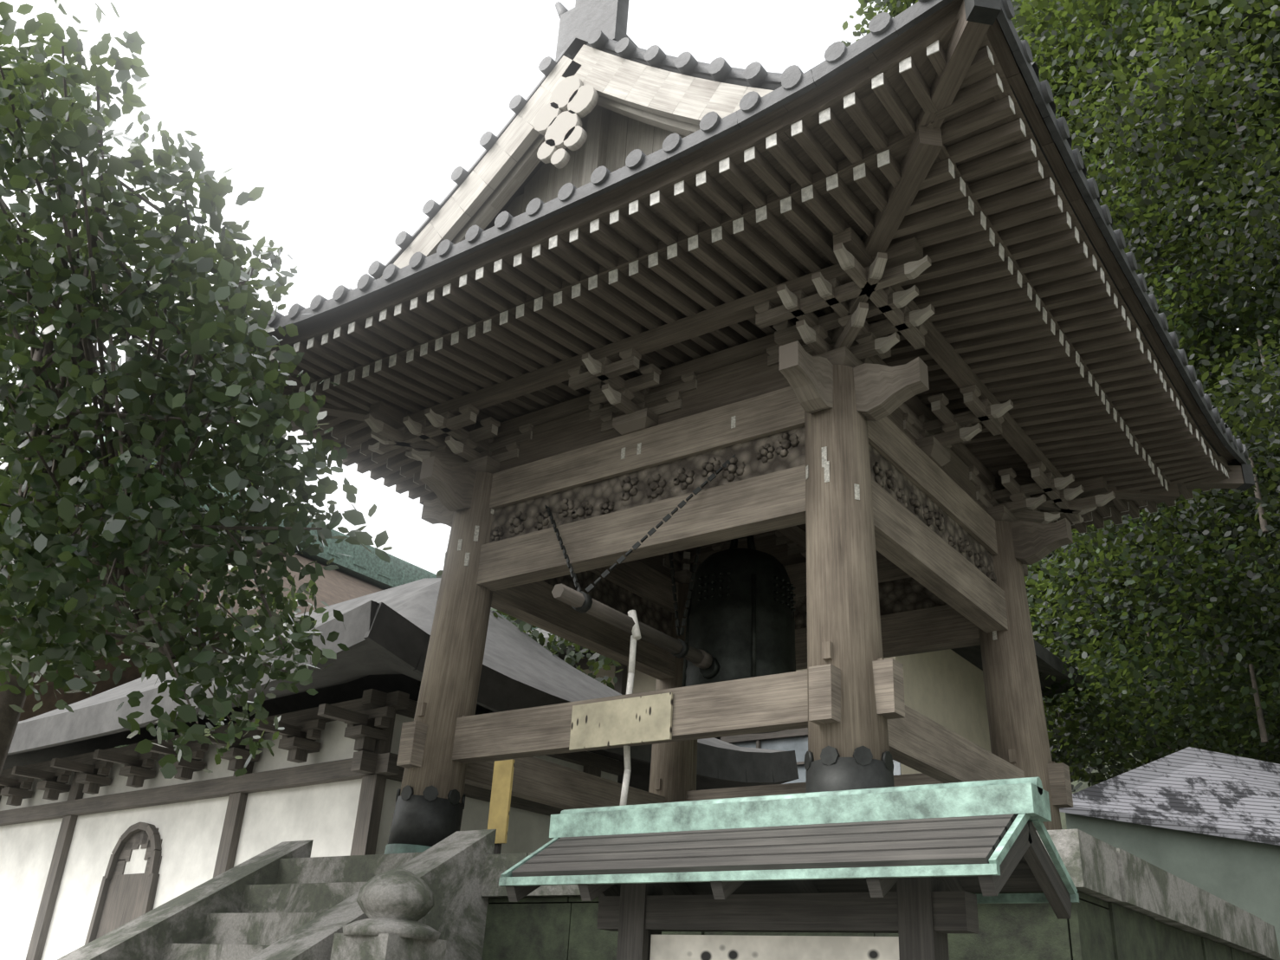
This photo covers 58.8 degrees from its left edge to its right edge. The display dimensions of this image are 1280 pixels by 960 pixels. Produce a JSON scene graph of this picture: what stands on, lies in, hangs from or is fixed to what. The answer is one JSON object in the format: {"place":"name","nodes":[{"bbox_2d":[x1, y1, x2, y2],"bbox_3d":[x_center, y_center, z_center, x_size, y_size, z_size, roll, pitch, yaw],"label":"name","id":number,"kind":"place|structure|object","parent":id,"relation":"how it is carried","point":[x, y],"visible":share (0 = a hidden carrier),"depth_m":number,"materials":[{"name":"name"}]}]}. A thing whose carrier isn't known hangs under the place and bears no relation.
{"place":"outdoors","nodes":[
{"label":"outdoors","id":0,"kind":"place"},
{"bbox_2d":[0,0,392,778],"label":"tree","id":1,"kind":"object","parent":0,"point":[36,539],"depth_m":6.05,"materials":[{"name":"green plant"}]},
{"bbox_2d":[57,828,496,959],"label":"stone stairs","id":2,"kind":"structure","parent":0,"point":[287,900],"depth_m":6.91,"materials":[{"name":"stone"}]},
{"bbox_2d":[0,698,618,959],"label":"white hall walls","id":3,"kind":"structure","parent":0,"point":[323,816],"depth_m":12.89,"materials":[{"name":"white paint"}]},
{"bbox_2d":[0,0,1255,574],"label":"sky","id":4,"kind":"structure","parent":0,"point":[350,116],"materials":[{"name":"white"}]},
{"bbox_2d":[619,609,641,805],"bbox_3d":[-0.073,1.536,7.658,0.117,1.390,0.072,-15,-31,33],"label":"pull rope","id":5,"kind":"object","parent":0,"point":[635,636],"visible":0.73,"depth_m":7.71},
{"bbox_2d":[681,534,795,733],"bbox_3d":[0.812,1.144,9.164,0.940,1.595,0.945,-15,-31,33],"label":"temple bell","id":6,"kind":"object","parent":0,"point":[740,623],"visible":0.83,"depth_m":8.83,"materials":[{"name":"brown metal"}]},
{"bbox_2d":[581,648,991,783],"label":"back building","id":7,"kind":"structure","parent":0,"point":[945,688],"depth_m":17.82,"materials":[{"name":"beige paint"}]},
{"bbox_2d":[567,655,808,764],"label":"back building frames","id":8,"kind":"structure","parent":7,"relation":"attached to","point":[620,683],"depth_m":17.44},
{"bbox_2d":[526,627,1090,696],"bbox_3d":[1.274,2.889,20.980,11.660,2.050,6.460,-15,-31,33],"label":"foliage","id":9,"kind":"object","parent":7,"relation":"on","point":[1050,662],"depth_m":19.18,"materials":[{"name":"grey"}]},
{"bbox_2d":[482,890,1263,959],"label":"stone base wall","id":10,"kind":"structure","parent":0,"point":[565,927],"depth_m":5.65,"materials":[{"name":"grey stone"}]},
{"bbox_2d":[481,828,1279,959],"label":"platform coping","id":11,"kind":"object","parent":10,"relation":"on","point":[1097,868],"visible":0.06,"depth_m":6.01,"materials":[{"name":"stone"}]},
{"bbox_2d":[493,843,501,853],"bbox_3d":[-0.904,2.349,7.178,0.040,0.300,0.030,-15,-31,33],"label":"yellow notice stake","id":12,"kind":"object","parent":11,"relation":"on","point":[497,848],"visible":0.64,"depth_m":7.17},
{"bbox_2d":[487,759,514,843],"bbox_3d":[-0.896,2.064,7.300,0.160,0.520,0.020,-15,-31,33],"label":"yellow notice board","id":13,"kind":"object","parent":11,"relation":"on","point":[501,797],"visible":0.86,"depth_m":7.29,"materials":[{"name":"yellow wood"}]},
{"bbox_2d":[383,745,894,853],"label":"column shoes","id":14,"kind":"object","parent":11,"relation":"on","point":[428,818],"depth_m":7.96,"materials":[{"name":"metal"}]},
{"bbox_2d":[400,364,1061,830],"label":"wooden pillars","id":15,"kind":"structure","parent":11,"relation":"on","point":[843,616],"depth_m":8.33,"materials":[{"name":"brown wood"}]},
{"bbox_2d":[568,691,673,749],"bbox_3d":[-0.130,1.588,7.463,0.820,0.300,0.020,-15,-31,33],"label":"keep out sign","id":16,"kind":"object","parent":15,"relation":"attached to","point":[629,720],"visible":1,"depth_m":7.44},
{"bbox_2d":[544,453,735,658],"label":"chains","id":17,"kind":"object","parent":15,"relation":"attached to","point":[586,605],"visible":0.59,"depth_m":7.93,"materials":[{"name":"metal"}]},
{"bbox_2d":[551,583,712,668],"bbox_3d":[-0.018,1.043,7.984,0.130,0.130,1.750,-15,-31,33],"label":"bell striker log","id":18,"kind":"object","parent":17,"relation":"hanging from","point":[698,657],"visible":0.95,"depth_m":7.85,"materials":[{"name":"brown wood"}]},
{"bbox_2d":[444,415,996,639],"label":"paper stickers","id":19,"kind":"object","parent":15,"relation":"attached to","point":[825,463],"visible":0.76,"depth_m":7.95,"materials":[{"name":"paper"}]},
{"bbox_2d":[212,0,1248,465],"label":"roof tiles","id":20,"kind":"object","parent":15,"relation":"on","point":[600,24],"visible":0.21,"depth_m":7.53,"materials":[{"name":"grey tile"}]},
{"bbox_2d":[381,44,773,277],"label":"roof gable","id":21,"kind":"structure","parent":20,"relation":"on","point":[583,115],"depth_m":8.79,"materials":[{"name":"beige wood"}]},
{"bbox_2d":[197,0,1254,490],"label":"hip rafter caps","id":22,"kind":"object","parent":20,"relation":"on","point":[982,10],"visible":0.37,"depth_m":5.76,"materials":[{"name":"metal"}]},
{"bbox_2d":[396,386,1073,808],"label":"horizontal beams","id":23,"kind":"structure","parent":15,"relation":"attached to","point":[514,572],"depth_m":8.23,"materials":[{"name":"brown wood"}]},
{"bbox_2d":[417,640,1055,790],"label":"tower pegs","id":24,"kind":"object","parent":23,"relation":"attached to","point":[826,649],"visible":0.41,"depth_m":8.41,"materials":[{"name":"brown wood"}]},
{"bbox_2d":[489,426,996,636],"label":"carved frieze panels","id":25,"kind":"object","parent":23,"relation":"attached to","point":[782,450],"visible":0.6,"depth_m":8.52,"materials":[{"name":"brown wood"}]},
{"bbox_2d":[363,242,1115,583],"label":"bracket sets","id":26,"kind":"object","parent":15,"relation":"on","point":[838,332],"visible":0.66,"depth_m":8.49,"materials":[{"name":"brown wood"}]},
{"bbox_2d":[368,226,1107,578],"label":"wooden beams","id":27,"kind":"structure","parent":26,"relation":"on","point":[738,372],"depth_m":8.50,"materials":[{"name":"brown wood"}]},
{"bbox_2d":[243,39,1228,533],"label":"roof rafters","id":28,"kind":"object","parent":27,"relation":"on","point":[995,327],"visible":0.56,"depth_m":7.82,"materials":[{"name":"brown wood"}]},
{"bbox_2d":[222,0,1244,529],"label":"roof eave boards","id":29,"kind":"object","parent":28,"relation":"on","point":[919,152],"visible":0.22,"depth_m":6.83,"materials":[{"name":"brown wood"}]},
{"bbox_2d":[419,340,1073,575],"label":"carved beam ends","id":30,"kind":"object","parent":15,"relation":"attached to","point":[882,391],"visible":0.63,"depth_m":7.40,"materials":[{"name":"brown wood"}]},
{"bbox_2d":[776,523,806,549],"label":"bell beams","id":31,"kind":"structure","parent":15,"relation":"attached to","point":[797,533],"depth_m":10.28,"materials":[{"name":"brown wood"}]},
{"bbox_2d":[1053,320,1278,828],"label":"hillside terrain","id":32,"kind":"structure","parent":0,"point":[1084,785],"depth_m":38.08,"materials":[{"name":"green plant"}]},
{"bbox_2d":[841,0,1279,776],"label":"tree foliage","id":33,"kind":"object","parent":32,"relation":"on","point":[1122,681],"visible":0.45,"depth_m":19.80,"materials":[{"name":"green plant"}]},
{"bbox_2d":[1014,0,1279,789],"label":"shrubs","id":34,"kind":"object","parent":32,"relation":"on","point":[1095,773],"depth_m":29.06,"materials":[{"name":"green plant"}]},
{"bbox_2d":[1017,0,1279,791],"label":"hillside forest","id":35,"kind":"object","parent":32,"relation":"on","point":[1257,429],"depth_m":18.79,"materials":[{"name":"green plant"}]},
{"label":"ground","id":36,"kind":"structure","parent":0,"visible":0},
{"bbox_2d":[0,504,385,721],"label":"hall roof","id":37,"kind":"structure","parent":36,"relation":"on","point":[335,585],"depth_m":32.68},
{"bbox_2d":[86,428,538,630],"bbox_3d":[-3.619,5.812,41.546,1.125,1.125,35.250,-15,-31,33],"label":"roof","id":38,"kind":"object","parent":37,"relation":"on","point":[362,562],"visible":0.12,"depth_m":34.79,"materials":[{"name":"green metal"}]},
{"bbox_2d":[0,688,624,959],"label":"building timber frame","id":39,"kind":"object","parent":36,"relation":"on","point":[368,717],"visible":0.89,"depth_m":12.93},
{"bbox_2d":[2,577,798,791],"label":"background building roof","id":40,"kind":"structure","parent":39,"relation":"on","point":[384,636],"depth_m":13.29,"materials":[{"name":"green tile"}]},
{"bbox_2d":[329,867,446,959],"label":"stone post finial","id":41,"kind":"object","parent":36,"relation":"on","point":[396,904],"visible":1,"depth_m":5.70,"materials":[{"name":"stone"}]},
{"bbox_2d":[417,569,623,714],"bbox_3d":[-1.905,2.073,16.447,3.118,3.507,4.492,-8,-28,23],"label":"tree","id":42,"kind":"object","parent":36,"relation":"on","point":[553,645],"visible":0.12,"depth_m":15.87,"materials":[{"name":"green plant"}]},
{"bbox_2d":[504,813,1071,959],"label":"notice board frame","id":43,"kind":"object","parent":36,"relation":"on","point":[922,916],"visible":0.87,"depth_m":4.59,"materials":[{"name":"wood"}]},
{"bbox_2d":[649,934,899,959],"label":"notice board","id":44,"kind":"object","parent":43,"relation":"attached to","point":[697,947],"visible":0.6,"depth_m":4.69,"materials":[{"name":"beige wood"}]},
{"bbox_2d":[498,775,1079,903],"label":"copper roof trim","id":45,"kind":"structure","parent":43,"relation":"on","point":[1025,799],"depth_m":4.62,"materials":[{"name":"green metal"}]},
{"bbox_2d":[1065,812,1279,955],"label":"shed walls","id":46,"kind":"structure","parent":36,"relation":"on","point":[1244,875],"depth_m":13.71,"materials":[{"name":"grey paint"}]},
{"bbox_2d":[1059,746,1279,845],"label":"tiled roof","id":47,"kind":"structure","parent":46,"relation":"on","point":[1203,791],"depth_m":14.35,"materials":[{"name":"grey tile"}]}
]}

